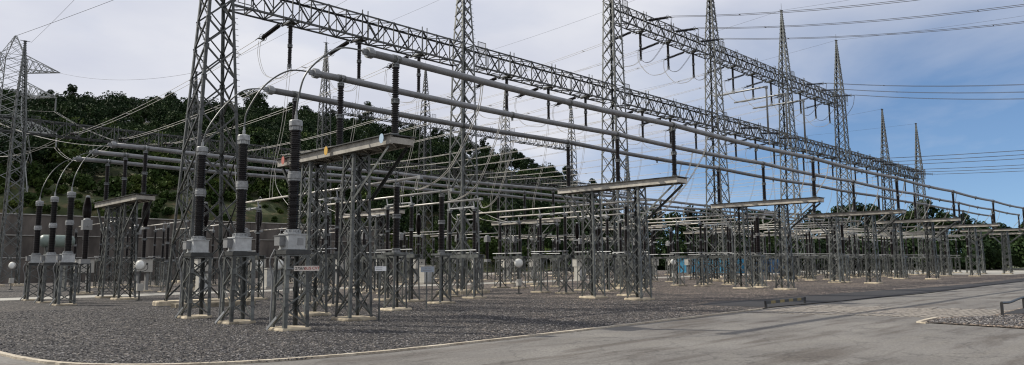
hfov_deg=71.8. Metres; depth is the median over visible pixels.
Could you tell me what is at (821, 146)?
gantry beam
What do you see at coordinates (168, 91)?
overhead conductor
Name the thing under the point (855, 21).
overhead conductor
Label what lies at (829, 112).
hanging insulator
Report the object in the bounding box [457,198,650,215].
connection tube
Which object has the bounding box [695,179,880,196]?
overhead conductor
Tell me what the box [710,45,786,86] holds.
gantry beam
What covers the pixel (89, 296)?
service path
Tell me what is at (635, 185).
bus support
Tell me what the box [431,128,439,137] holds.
forest tree
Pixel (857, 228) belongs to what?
connection tube
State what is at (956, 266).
disconnect switch
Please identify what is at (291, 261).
disconnect switch
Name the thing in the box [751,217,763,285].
post on stand
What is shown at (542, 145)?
gantry beam
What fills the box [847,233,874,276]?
disconnect switch
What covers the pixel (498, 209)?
post insulator
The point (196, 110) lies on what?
gantry tower
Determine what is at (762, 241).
bus support
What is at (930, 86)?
overhead conductor
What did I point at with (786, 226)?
connection tube
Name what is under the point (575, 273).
control kiosk
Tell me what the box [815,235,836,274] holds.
disconnect switch
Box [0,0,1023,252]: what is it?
sky
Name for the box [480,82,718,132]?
overhead conductor
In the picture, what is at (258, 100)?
forest tree
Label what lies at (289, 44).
hanging insulator
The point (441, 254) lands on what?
post on stand
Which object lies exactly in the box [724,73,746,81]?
strain insulator
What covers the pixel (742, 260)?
shipping container
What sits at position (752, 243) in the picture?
disconnect switch
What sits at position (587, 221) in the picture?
forest tree
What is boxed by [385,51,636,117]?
overhead conductor
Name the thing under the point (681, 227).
forest tree
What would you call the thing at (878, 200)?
post insulator
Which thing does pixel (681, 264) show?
shipping container
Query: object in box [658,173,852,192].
overhead conductor
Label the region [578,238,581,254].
current transformer
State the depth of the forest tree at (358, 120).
244.33 m
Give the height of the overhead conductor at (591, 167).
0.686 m
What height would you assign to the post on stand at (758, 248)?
6.090 m
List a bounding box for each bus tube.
[73,156,800,221]
[89,149,824,220]
[107,141,847,219]
[263,85,991,216]
[308,68,1019,215]
[361,47,1023,208]
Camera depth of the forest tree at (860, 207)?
172.76 m
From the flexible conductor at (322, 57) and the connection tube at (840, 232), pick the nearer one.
the flexible conductor at (322, 57)
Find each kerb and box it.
[0,308,762,364]
[916,317,938,323]
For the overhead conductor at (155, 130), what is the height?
0.686 m
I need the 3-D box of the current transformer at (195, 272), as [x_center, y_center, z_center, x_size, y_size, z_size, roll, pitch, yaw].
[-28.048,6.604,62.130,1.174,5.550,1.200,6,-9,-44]
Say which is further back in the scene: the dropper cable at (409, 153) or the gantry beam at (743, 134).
the gantry beam at (743, 134)
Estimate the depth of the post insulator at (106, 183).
46.94 m
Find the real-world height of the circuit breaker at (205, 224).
7.400 m
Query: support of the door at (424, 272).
in the control kiosk at (422, 276)
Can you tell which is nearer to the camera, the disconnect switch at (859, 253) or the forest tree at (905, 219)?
the disconnect switch at (859, 253)
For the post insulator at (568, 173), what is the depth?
43.61 m
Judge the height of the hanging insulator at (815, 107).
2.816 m
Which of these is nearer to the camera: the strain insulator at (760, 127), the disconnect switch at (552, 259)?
the strain insulator at (760, 127)
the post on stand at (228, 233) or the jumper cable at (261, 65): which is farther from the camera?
the post on stand at (228, 233)
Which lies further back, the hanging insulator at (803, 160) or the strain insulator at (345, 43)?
the hanging insulator at (803, 160)
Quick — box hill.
[0,122,575,273]
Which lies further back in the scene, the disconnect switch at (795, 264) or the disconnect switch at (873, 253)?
the disconnect switch at (873, 253)
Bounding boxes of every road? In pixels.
[0,281,1023,364]
[353,270,665,276]
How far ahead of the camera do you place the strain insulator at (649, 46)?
71.00 m
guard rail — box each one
[764,297,805,308]
[1000,296,1023,315]
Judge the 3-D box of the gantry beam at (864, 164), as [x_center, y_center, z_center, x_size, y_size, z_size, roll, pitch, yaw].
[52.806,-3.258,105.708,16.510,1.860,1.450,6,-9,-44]
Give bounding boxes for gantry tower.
[0,40,40,286]
[152,0,255,307]
[172,71,209,282]
[311,36,337,278]
[413,71,436,276]
[436,0,489,293]
[494,90,516,274]
[566,106,580,272]
[596,0,634,286]
[623,149,633,267]
[704,0,739,281]
[777,10,811,278]
[833,40,864,275]
[880,109,898,273]
[915,123,933,271]
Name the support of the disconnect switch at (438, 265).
on the gravel yard at (666, 291)
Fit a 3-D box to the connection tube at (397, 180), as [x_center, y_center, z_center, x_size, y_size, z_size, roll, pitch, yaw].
[-10.424,0.516,37.689,0.160,0.160,18.340,6,-9,-44]
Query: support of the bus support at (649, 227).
on the gravel yard at (666, 291)
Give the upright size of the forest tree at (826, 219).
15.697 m
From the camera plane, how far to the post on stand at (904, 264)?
80.98 m
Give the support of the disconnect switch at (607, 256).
on the gravel yard at (666, 291)
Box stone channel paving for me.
[747,305,1010,317]
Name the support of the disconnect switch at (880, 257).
on the gravel yard at (666, 291)
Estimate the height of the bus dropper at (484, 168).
4.051 m
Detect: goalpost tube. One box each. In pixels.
[714,86,768,133]
[734,93,788,138]
[753,99,805,142]
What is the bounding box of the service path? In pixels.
[0,270,864,300]
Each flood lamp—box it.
[7,262,16,289]
[133,260,147,300]
[255,260,265,289]
[271,259,283,299]
[512,258,524,293]
[669,259,675,282]
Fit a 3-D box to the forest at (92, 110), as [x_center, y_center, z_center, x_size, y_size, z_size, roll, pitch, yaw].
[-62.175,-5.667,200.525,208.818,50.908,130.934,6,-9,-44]
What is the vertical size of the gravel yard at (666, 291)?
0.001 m
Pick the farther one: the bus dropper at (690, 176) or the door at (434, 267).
the door at (434, 267)
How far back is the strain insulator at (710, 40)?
71.86 m
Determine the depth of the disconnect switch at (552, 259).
107.98 m
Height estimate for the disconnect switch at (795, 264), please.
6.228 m
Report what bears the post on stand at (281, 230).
on the gravel yard at (666, 291)
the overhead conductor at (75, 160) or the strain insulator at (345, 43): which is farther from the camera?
the overhead conductor at (75, 160)
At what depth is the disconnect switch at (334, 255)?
35.87 m
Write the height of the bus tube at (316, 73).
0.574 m
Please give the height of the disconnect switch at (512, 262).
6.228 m
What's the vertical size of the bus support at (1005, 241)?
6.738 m
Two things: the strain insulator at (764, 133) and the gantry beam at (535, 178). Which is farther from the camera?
the gantry beam at (535, 178)
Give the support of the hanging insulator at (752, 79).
hanging from the gantry beam at (747, 63)
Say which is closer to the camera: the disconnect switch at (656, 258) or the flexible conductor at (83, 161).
the flexible conductor at (83, 161)
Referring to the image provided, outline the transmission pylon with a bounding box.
[0,35,60,191]
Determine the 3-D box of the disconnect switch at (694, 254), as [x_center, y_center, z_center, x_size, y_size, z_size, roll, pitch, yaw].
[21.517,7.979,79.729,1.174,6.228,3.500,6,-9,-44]
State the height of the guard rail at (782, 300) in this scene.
0.340 m
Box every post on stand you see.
[67,229,77,286]
[121,232,129,284]
[157,223,172,291]
[171,239,177,283]
[222,226,230,289]
[277,227,283,287]
[360,231,366,285]
[380,179,411,310]
[399,233,408,284]
[427,190,455,303]
[430,239,436,277]
[495,234,502,280]
[524,235,531,280]
[550,236,556,279]
[616,200,635,295]
[628,219,649,292]
[671,240,676,274]
[688,241,692,273]
[751,213,768,287]
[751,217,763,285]
[830,224,841,280]
[838,223,851,282]
[888,229,898,277]
[899,229,910,278]
[932,243,940,274]
[942,233,950,274]
[965,237,971,272]
[977,234,983,272]
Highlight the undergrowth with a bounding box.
[0,160,549,270]
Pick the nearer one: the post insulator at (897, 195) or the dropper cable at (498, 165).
the dropper cable at (498, 165)
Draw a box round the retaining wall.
[0,213,392,282]
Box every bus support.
[94,193,156,299]
[275,133,416,321]
[333,209,405,290]
[491,219,560,284]
[556,176,688,300]
[602,224,666,279]
[683,229,742,276]
[710,197,823,289]
[746,233,801,272]
[799,236,847,272]
[808,209,905,283]
[876,217,960,279]
[923,223,999,275]
[960,228,1023,273]
[989,232,1022,271]
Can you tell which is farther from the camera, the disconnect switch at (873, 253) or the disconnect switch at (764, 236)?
the disconnect switch at (873, 253)
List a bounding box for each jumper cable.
[257,41,285,78]
[325,56,355,91]
[640,21,671,62]
[669,28,698,71]
[695,39,723,79]
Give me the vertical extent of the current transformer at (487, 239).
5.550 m
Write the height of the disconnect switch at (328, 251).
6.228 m
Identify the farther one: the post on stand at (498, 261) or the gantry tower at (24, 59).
the post on stand at (498, 261)
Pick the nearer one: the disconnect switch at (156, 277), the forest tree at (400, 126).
the disconnect switch at (156, 277)
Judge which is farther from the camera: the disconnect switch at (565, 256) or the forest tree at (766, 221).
the forest tree at (766, 221)
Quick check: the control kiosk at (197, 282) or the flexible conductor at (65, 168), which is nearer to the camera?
the flexible conductor at (65, 168)
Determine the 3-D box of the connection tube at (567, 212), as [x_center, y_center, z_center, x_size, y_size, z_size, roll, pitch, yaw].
[4.204,2.315,54.377,0.160,0.160,14.940,6,-9,-44]
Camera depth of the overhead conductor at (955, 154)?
93.44 m
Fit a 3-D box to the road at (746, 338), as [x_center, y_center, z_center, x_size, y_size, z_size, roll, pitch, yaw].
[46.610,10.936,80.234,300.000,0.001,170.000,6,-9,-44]
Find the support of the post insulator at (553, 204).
on the bus support at (534, 222)
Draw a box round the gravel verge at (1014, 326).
[922,308,1023,327]
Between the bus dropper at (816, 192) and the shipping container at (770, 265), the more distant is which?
the shipping container at (770, 265)
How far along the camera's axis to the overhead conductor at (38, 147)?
80.17 m
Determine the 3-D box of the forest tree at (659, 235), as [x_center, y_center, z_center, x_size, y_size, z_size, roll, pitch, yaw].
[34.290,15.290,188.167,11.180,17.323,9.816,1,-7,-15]
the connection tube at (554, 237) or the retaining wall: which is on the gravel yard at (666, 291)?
the retaining wall
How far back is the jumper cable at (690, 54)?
68.07 m
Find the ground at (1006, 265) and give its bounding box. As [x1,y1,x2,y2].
[548,265,1023,270]
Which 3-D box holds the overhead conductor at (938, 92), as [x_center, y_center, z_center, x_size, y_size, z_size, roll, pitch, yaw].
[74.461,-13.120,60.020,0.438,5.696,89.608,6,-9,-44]
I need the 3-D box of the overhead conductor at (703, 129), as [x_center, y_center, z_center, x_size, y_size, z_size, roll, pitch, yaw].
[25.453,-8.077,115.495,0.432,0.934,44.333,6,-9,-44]
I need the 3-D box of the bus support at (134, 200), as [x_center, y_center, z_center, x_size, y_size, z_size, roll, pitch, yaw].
[-24.242,4.154,43.832,1.322,6.288,8.550,6,-9,-44]
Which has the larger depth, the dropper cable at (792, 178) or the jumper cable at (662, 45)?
the dropper cable at (792, 178)
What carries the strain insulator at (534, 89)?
attached to the gantry beam at (541, 82)
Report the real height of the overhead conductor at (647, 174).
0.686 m
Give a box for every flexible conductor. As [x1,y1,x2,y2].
[40,159,72,196]
[55,153,87,191]
[72,145,107,186]
[203,88,262,140]
[244,69,306,126]
[296,47,361,110]
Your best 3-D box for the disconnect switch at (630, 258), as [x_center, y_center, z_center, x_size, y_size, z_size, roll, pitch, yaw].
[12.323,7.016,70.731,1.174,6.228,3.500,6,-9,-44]
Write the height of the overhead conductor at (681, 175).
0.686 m
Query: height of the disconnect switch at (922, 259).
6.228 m
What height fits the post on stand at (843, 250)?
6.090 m
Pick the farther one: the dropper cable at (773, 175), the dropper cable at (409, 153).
the dropper cable at (773, 175)
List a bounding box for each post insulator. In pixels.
[103,159,109,199]
[121,153,127,195]
[141,146,147,193]
[290,91,298,149]
[336,74,344,144]
[391,55,399,134]
[497,193,499,221]
[523,191,525,219]
[552,188,554,217]
[566,139,570,186]
[615,132,620,181]
[659,199,662,224]
[671,122,676,175]
[716,167,720,202]
[761,162,766,199]
[811,157,816,196]
[852,180,855,211]
[877,195,880,220]
[895,176,899,208]
[913,194,917,218]
[951,190,955,217]
[957,201,961,224]
[992,200,995,222]
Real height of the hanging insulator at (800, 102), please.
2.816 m
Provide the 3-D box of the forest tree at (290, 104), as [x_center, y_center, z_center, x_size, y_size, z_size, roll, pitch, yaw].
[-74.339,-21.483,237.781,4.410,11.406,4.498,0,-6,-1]
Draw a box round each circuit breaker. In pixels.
[74,195,94,292]
[131,202,153,291]
[193,202,212,289]
[247,205,265,287]
[335,212,347,285]
[372,216,385,283]
[413,214,424,282]
[472,226,483,280]
[501,218,513,279]
[529,224,537,279]
[571,222,581,277]
[597,223,604,277]
[652,228,660,275]
[668,227,674,264]
[684,228,692,274]
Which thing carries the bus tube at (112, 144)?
on the post insulator at (144, 175)
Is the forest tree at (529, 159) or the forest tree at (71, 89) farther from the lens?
the forest tree at (529, 159)
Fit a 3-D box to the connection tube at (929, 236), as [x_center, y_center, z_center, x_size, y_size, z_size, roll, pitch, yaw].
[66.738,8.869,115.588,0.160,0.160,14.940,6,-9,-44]
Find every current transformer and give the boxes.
[76,218,92,294]
[124,224,141,289]
[185,228,196,287]
[238,228,250,286]
[317,230,329,284]
[360,232,367,282]
[395,232,402,281]
[454,235,459,280]
[482,235,492,279]
[512,236,517,278]
[553,237,562,277]
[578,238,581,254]
[665,241,669,274]
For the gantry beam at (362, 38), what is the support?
attached to the gantry tower at (221, 122)
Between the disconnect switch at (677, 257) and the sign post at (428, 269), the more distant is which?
the disconnect switch at (677, 257)
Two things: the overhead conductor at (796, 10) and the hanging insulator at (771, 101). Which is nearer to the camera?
the overhead conductor at (796, 10)
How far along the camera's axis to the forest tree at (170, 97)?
237.47 m
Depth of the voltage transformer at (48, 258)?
39.73 m
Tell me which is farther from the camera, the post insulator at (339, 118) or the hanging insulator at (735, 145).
the hanging insulator at (735, 145)
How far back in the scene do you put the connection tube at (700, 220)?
65.95 m
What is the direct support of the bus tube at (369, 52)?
on the post insulator at (395, 101)
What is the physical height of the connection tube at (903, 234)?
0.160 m
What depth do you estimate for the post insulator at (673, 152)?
38.27 m
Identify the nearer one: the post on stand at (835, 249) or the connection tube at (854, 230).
the post on stand at (835, 249)
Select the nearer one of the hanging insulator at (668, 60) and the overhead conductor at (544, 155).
the hanging insulator at (668, 60)
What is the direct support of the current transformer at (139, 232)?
on the gravel yard at (666, 291)
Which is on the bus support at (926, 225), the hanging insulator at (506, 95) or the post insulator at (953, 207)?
the post insulator at (953, 207)
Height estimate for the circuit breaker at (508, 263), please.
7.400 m
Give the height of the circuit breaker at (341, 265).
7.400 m
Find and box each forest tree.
[63,84,78,97]
[165,91,180,103]
[239,90,267,106]
[247,91,268,110]
[286,102,292,114]
[298,105,313,112]
[352,117,365,127]
[361,101,374,125]
[398,121,406,131]
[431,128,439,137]
[439,131,444,141]
[479,138,488,147]
[499,146,517,156]
[511,148,524,168]
[521,157,534,170]
[543,164,559,182]
[559,166,577,181]
[581,206,589,231]
[584,201,604,241]
[589,178,597,201]
[594,199,624,269]
[629,209,662,246]
[648,206,666,243]
[657,212,699,250]
[678,205,698,242]
[691,215,719,239]
[699,207,741,242]
[720,220,747,244]
[741,211,770,238]
[748,209,786,233]
[794,208,821,240]
[812,205,854,235]
[823,212,837,239]
[839,202,889,237]
[859,203,882,231]
[879,208,900,240]
[897,211,912,231]
[898,199,949,241]
[934,212,959,267]
[949,212,977,244]
[970,221,993,235]
[995,222,1007,267]
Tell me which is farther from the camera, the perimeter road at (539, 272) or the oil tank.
the perimeter road at (539, 272)
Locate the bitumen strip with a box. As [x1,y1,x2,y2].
[701,278,1023,306]
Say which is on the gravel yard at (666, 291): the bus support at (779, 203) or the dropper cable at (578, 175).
the bus support at (779, 203)
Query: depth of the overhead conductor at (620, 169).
101.37 m
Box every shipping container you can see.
[678,259,699,272]
[709,259,746,272]
[754,259,783,272]
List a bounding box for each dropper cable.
[269,69,290,197]
[340,86,359,187]
[400,103,418,205]
[490,116,506,211]
[532,124,548,213]
[570,135,585,216]
[768,136,777,225]
[787,139,796,221]
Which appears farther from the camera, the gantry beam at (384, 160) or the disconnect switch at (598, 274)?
the gantry beam at (384, 160)
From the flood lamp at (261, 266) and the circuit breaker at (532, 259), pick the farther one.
the circuit breaker at (532, 259)
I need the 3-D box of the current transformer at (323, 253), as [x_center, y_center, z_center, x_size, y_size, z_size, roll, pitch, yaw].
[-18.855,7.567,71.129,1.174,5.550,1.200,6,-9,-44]
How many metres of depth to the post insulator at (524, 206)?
69.23 m
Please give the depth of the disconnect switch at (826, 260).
79.41 m
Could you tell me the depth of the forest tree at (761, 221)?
179.73 m
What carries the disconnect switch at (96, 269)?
on the gravel yard at (666, 291)
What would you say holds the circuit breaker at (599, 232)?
on the gravel yard at (666, 291)
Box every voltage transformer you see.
[20,197,43,300]
[34,192,59,302]
[49,187,77,305]
[175,139,212,318]
[215,127,256,324]
[266,111,318,331]
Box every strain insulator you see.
[255,22,281,41]
[323,39,350,56]
[382,54,410,69]
[472,76,498,88]
[513,86,540,98]
[551,96,578,106]
[608,30,633,40]
[636,41,661,51]
[645,15,672,21]
[662,50,686,60]
[673,26,701,32]
[698,37,723,42]
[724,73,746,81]
[742,126,764,128]
[760,131,781,134]
[780,136,797,139]
[804,82,828,84]
[819,89,842,90]
[861,157,881,159]
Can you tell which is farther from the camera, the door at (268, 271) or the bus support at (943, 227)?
the bus support at (943, 227)
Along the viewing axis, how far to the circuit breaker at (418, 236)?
74.38 m
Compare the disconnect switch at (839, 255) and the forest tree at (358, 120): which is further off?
the forest tree at (358, 120)
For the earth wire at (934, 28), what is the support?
attached to the gantry tower at (837, 60)
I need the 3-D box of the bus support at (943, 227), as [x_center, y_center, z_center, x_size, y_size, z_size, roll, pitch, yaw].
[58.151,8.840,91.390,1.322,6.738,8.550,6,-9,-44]
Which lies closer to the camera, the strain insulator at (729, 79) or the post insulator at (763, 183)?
the post insulator at (763, 183)
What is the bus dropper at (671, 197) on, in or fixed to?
hanging from the bus tube at (270, 90)
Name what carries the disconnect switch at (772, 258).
on the gravel yard at (666, 291)
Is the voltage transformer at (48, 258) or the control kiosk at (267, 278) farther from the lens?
the control kiosk at (267, 278)
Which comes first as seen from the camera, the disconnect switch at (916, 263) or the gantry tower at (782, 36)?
the gantry tower at (782, 36)
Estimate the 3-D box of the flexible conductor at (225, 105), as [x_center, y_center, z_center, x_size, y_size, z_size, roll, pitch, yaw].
[-11.440,-2.865,29.385,2.478,2.486,0.130,4,-8,-33]
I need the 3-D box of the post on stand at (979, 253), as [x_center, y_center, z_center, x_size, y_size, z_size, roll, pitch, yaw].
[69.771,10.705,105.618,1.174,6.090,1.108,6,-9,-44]
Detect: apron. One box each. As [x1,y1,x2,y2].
[801,268,1023,274]
[1004,308,1023,313]
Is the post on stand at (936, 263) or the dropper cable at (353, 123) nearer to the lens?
the dropper cable at (353, 123)
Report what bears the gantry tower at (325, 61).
on the gravel yard at (666, 291)
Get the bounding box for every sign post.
[375,266,385,319]
[421,266,433,307]
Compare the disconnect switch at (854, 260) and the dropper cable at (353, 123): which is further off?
the disconnect switch at (854, 260)
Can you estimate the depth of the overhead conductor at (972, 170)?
111.55 m
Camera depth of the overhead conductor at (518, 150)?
82.90 m
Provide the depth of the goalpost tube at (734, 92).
75.77 m
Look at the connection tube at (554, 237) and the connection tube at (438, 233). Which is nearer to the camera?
the connection tube at (438, 233)
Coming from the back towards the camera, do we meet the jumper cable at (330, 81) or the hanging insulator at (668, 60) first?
the hanging insulator at (668, 60)
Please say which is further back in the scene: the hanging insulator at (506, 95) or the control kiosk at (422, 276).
the control kiosk at (422, 276)
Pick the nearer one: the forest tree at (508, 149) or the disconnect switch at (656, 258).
the disconnect switch at (656, 258)
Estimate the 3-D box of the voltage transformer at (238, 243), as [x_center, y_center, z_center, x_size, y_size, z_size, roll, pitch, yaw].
[-9.879,1.551,25.628,1.173,7.240,1.078,6,-9,-44]
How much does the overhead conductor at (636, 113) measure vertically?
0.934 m
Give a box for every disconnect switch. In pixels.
[91,220,112,287]
[148,225,166,286]
[199,223,217,284]
[229,197,267,299]
[279,231,293,282]
[299,184,347,305]
[299,201,335,296]
[312,227,332,281]
[361,214,395,293]
[373,190,423,301]
[406,230,425,279]
[435,236,453,278]
[437,196,486,298]
[451,211,486,289]
[465,235,472,277]
[491,213,528,288]
[506,238,524,276]
[530,203,576,293]
[530,216,564,286]
[530,236,548,276]
[549,238,569,275]
[574,207,618,291]
[585,241,590,274]
[595,219,623,283]
[612,213,655,289]
[623,224,652,282]
[647,223,678,281]
[670,214,710,285]
[688,225,715,279]
[698,220,737,284]
[710,230,737,278]
[724,222,760,283]
[731,231,756,278]
[762,230,785,276]
[764,224,798,281]
[776,235,802,276]
[784,227,817,280]
[793,232,818,275]
[801,225,831,279]
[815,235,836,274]
[828,236,851,272]
[835,229,862,277]
[843,235,864,273]
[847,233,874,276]
[859,232,888,276]
[861,237,880,272]
[871,238,890,272]
[882,234,909,275]
[893,235,920,274]
[904,236,928,274]
[919,238,946,273]
[929,236,953,272]
[940,238,962,272]
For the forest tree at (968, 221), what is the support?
on the ground at (1006, 265)
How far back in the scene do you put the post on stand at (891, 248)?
86.10 m
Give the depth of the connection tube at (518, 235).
100.81 m
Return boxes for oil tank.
[39,235,74,291]
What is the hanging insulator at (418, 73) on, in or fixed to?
hanging from the gantry beam at (362, 38)
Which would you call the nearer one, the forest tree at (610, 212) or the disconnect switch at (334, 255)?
the disconnect switch at (334, 255)
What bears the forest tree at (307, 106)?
on the hill
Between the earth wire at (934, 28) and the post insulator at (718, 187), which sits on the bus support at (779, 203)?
the post insulator at (718, 187)
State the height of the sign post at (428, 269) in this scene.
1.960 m
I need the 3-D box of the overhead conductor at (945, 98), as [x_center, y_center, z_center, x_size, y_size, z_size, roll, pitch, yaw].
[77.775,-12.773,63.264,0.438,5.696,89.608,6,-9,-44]
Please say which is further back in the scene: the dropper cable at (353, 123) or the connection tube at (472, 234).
the connection tube at (472, 234)
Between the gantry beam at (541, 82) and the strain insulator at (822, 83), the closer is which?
the gantry beam at (541, 82)
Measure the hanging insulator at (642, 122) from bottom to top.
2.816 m
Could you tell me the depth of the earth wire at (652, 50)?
102.76 m
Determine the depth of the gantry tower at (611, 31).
62.66 m
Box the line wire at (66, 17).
[19,0,112,34]
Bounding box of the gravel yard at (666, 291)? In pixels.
[0,268,1023,363]
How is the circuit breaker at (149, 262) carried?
on the gravel yard at (666, 291)
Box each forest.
[0,88,589,243]
[479,193,1023,270]
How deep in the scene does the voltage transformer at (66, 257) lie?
37.14 m
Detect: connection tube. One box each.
[129,220,188,228]
[246,175,422,202]
[250,226,306,231]
[318,188,453,206]
[371,197,482,210]
[391,230,446,233]
[405,231,481,235]
[430,232,508,236]
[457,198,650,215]
[481,234,551,237]
[499,206,648,217]
[521,235,588,238]
[537,211,651,219]
[599,212,777,222]
[629,216,765,224]
[651,220,752,225]
[693,220,861,228]
[714,223,843,229]
[733,226,829,230]
[767,226,918,231]
[792,228,898,232]
[795,230,886,233]
[825,230,959,234]
[844,232,938,235]
[844,234,924,236]
[863,233,992,237]
[880,235,967,237]
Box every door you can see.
[267,270,273,285]
[424,272,428,281]
[430,267,434,280]
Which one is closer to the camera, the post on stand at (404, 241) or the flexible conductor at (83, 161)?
the flexible conductor at (83, 161)
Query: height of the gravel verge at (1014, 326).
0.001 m
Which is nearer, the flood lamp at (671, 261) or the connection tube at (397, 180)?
the connection tube at (397, 180)
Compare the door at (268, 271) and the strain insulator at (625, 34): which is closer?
the door at (268, 271)
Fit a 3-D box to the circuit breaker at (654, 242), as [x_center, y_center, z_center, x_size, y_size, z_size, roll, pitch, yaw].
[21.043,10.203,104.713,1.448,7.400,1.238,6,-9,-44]
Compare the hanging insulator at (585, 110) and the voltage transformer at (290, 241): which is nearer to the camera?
the voltage transformer at (290, 241)
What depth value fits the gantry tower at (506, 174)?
120.54 m
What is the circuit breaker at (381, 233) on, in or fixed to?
on the gravel yard at (666, 291)
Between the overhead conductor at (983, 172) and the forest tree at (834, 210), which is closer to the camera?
the overhead conductor at (983, 172)
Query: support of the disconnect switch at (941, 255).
on the gravel yard at (666, 291)
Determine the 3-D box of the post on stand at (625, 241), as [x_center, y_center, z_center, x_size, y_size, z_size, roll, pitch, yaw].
[7.237,4.152,44.408,1.174,6.090,1.108,6,-9,-44]
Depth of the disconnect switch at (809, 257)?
75.81 m
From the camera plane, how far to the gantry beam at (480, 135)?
115.34 m
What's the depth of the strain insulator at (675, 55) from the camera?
74.27 m
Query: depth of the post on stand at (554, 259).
85.11 m
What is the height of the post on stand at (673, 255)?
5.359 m
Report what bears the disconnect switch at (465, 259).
on the gravel yard at (666, 291)
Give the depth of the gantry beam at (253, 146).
89.85 m
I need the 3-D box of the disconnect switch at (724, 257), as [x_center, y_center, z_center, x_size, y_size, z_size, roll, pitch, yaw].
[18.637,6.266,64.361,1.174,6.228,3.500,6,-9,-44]
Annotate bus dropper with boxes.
[415,84,483,189]
[449,116,501,200]
[478,136,514,207]
[644,153,692,214]
[648,165,681,218]
[651,136,707,208]
[762,174,804,223]
[789,164,828,216]
[857,182,904,226]
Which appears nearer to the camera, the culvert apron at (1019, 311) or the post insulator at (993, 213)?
the culvert apron at (1019, 311)
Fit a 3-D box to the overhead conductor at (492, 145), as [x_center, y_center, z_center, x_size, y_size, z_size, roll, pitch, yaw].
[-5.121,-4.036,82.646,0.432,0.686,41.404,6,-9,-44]
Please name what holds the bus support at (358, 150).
on the gravel yard at (666, 291)
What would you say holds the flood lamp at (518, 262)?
on the gravel yard at (666, 291)
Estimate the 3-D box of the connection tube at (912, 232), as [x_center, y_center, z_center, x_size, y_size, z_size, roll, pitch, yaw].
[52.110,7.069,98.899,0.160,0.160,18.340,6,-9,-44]
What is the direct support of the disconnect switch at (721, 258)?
on the gravel yard at (666, 291)
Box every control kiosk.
[194,274,211,290]
[261,268,280,288]
[419,266,435,283]
[573,266,586,280]
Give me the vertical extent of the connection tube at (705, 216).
0.160 m
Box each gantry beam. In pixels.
[0,114,14,132]
[25,118,189,150]
[201,138,307,159]
[224,0,462,65]
[328,104,423,126]
[328,157,422,174]
[426,123,504,139]
[426,165,504,182]
[465,45,613,103]
[506,132,571,150]
[506,174,571,187]
[573,182,626,195]
[611,4,714,58]
[612,87,716,128]
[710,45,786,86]
[713,115,789,146]
[783,75,841,107]
[785,135,844,160]
[840,150,888,171]
[884,162,921,179]
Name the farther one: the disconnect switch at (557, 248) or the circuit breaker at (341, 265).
the circuit breaker at (341, 265)
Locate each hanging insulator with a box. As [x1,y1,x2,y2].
[287,23,292,69]
[357,40,361,78]
[417,55,420,92]
[505,77,508,110]
[547,87,549,118]
[584,97,586,125]
[639,31,641,60]
[641,111,643,137]
[666,42,669,68]
[669,118,671,143]
[692,52,694,77]
[694,124,697,148]
[731,67,734,90]
[734,134,736,156]
[751,74,753,96]
[754,139,756,160]
[770,81,772,103]
[773,144,775,164]
[799,93,801,112]
[802,151,804,170]
[814,98,816,117]
[828,104,830,122]
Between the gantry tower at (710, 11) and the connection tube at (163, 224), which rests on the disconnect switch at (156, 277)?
the connection tube at (163, 224)
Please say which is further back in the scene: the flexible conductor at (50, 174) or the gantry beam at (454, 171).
the gantry beam at (454, 171)
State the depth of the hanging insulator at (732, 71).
78.61 m
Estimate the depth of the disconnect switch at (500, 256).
58.36 m
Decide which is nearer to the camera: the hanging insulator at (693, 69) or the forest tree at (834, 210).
the hanging insulator at (693, 69)
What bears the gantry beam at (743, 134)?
attached to the gantry tower at (710, 11)
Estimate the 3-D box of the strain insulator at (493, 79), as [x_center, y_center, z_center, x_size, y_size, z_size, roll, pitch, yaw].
[-2.044,-7.667,54.733,0.476,0.605,3.037,6,-9,-44]
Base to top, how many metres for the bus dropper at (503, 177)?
4.051 m
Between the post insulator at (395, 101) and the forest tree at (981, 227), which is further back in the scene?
the forest tree at (981, 227)
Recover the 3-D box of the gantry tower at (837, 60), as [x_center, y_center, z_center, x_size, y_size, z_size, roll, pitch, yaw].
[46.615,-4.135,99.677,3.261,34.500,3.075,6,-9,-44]
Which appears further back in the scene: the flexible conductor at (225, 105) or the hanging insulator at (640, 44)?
the hanging insulator at (640, 44)
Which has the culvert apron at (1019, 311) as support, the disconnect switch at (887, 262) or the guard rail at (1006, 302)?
the guard rail at (1006, 302)
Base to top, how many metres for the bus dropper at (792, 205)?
4.051 m
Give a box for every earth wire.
[515,16,762,85]
[843,16,1018,39]
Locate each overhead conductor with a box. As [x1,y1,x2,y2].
[0,123,156,146]
[0,135,67,156]
[55,112,224,152]
[56,139,116,160]
[77,40,256,133]
[125,56,327,138]
[174,69,383,143]
[247,88,470,150]
[282,97,512,155]
[360,41,608,113]
[370,119,610,164]
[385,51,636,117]
[396,125,636,167]
[413,60,661,121]
[417,107,550,141]
[422,131,661,170]
[456,74,701,128]
[472,140,702,174]
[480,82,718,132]
[487,145,724,177]
[500,88,742,135]
[511,149,744,179]
[531,99,770,141]
[542,156,770,183]
[548,104,787,144]
[560,159,788,185]
[576,109,798,146]
[625,168,826,189]
[630,171,834,191]
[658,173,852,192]
[673,177,871,195]
[686,0,916,16]
[686,182,885,198]
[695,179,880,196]
[699,4,1023,28]
[736,21,1023,39]
[829,83,1019,86]
[843,89,1023,92]
[857,95,1023,99]
[882,150,1023,158]
[892,154,1023,161]
[902,158,1023,164]
[920,165,1015,169]
[931,168,1018,171]
[951,171,1016,173]

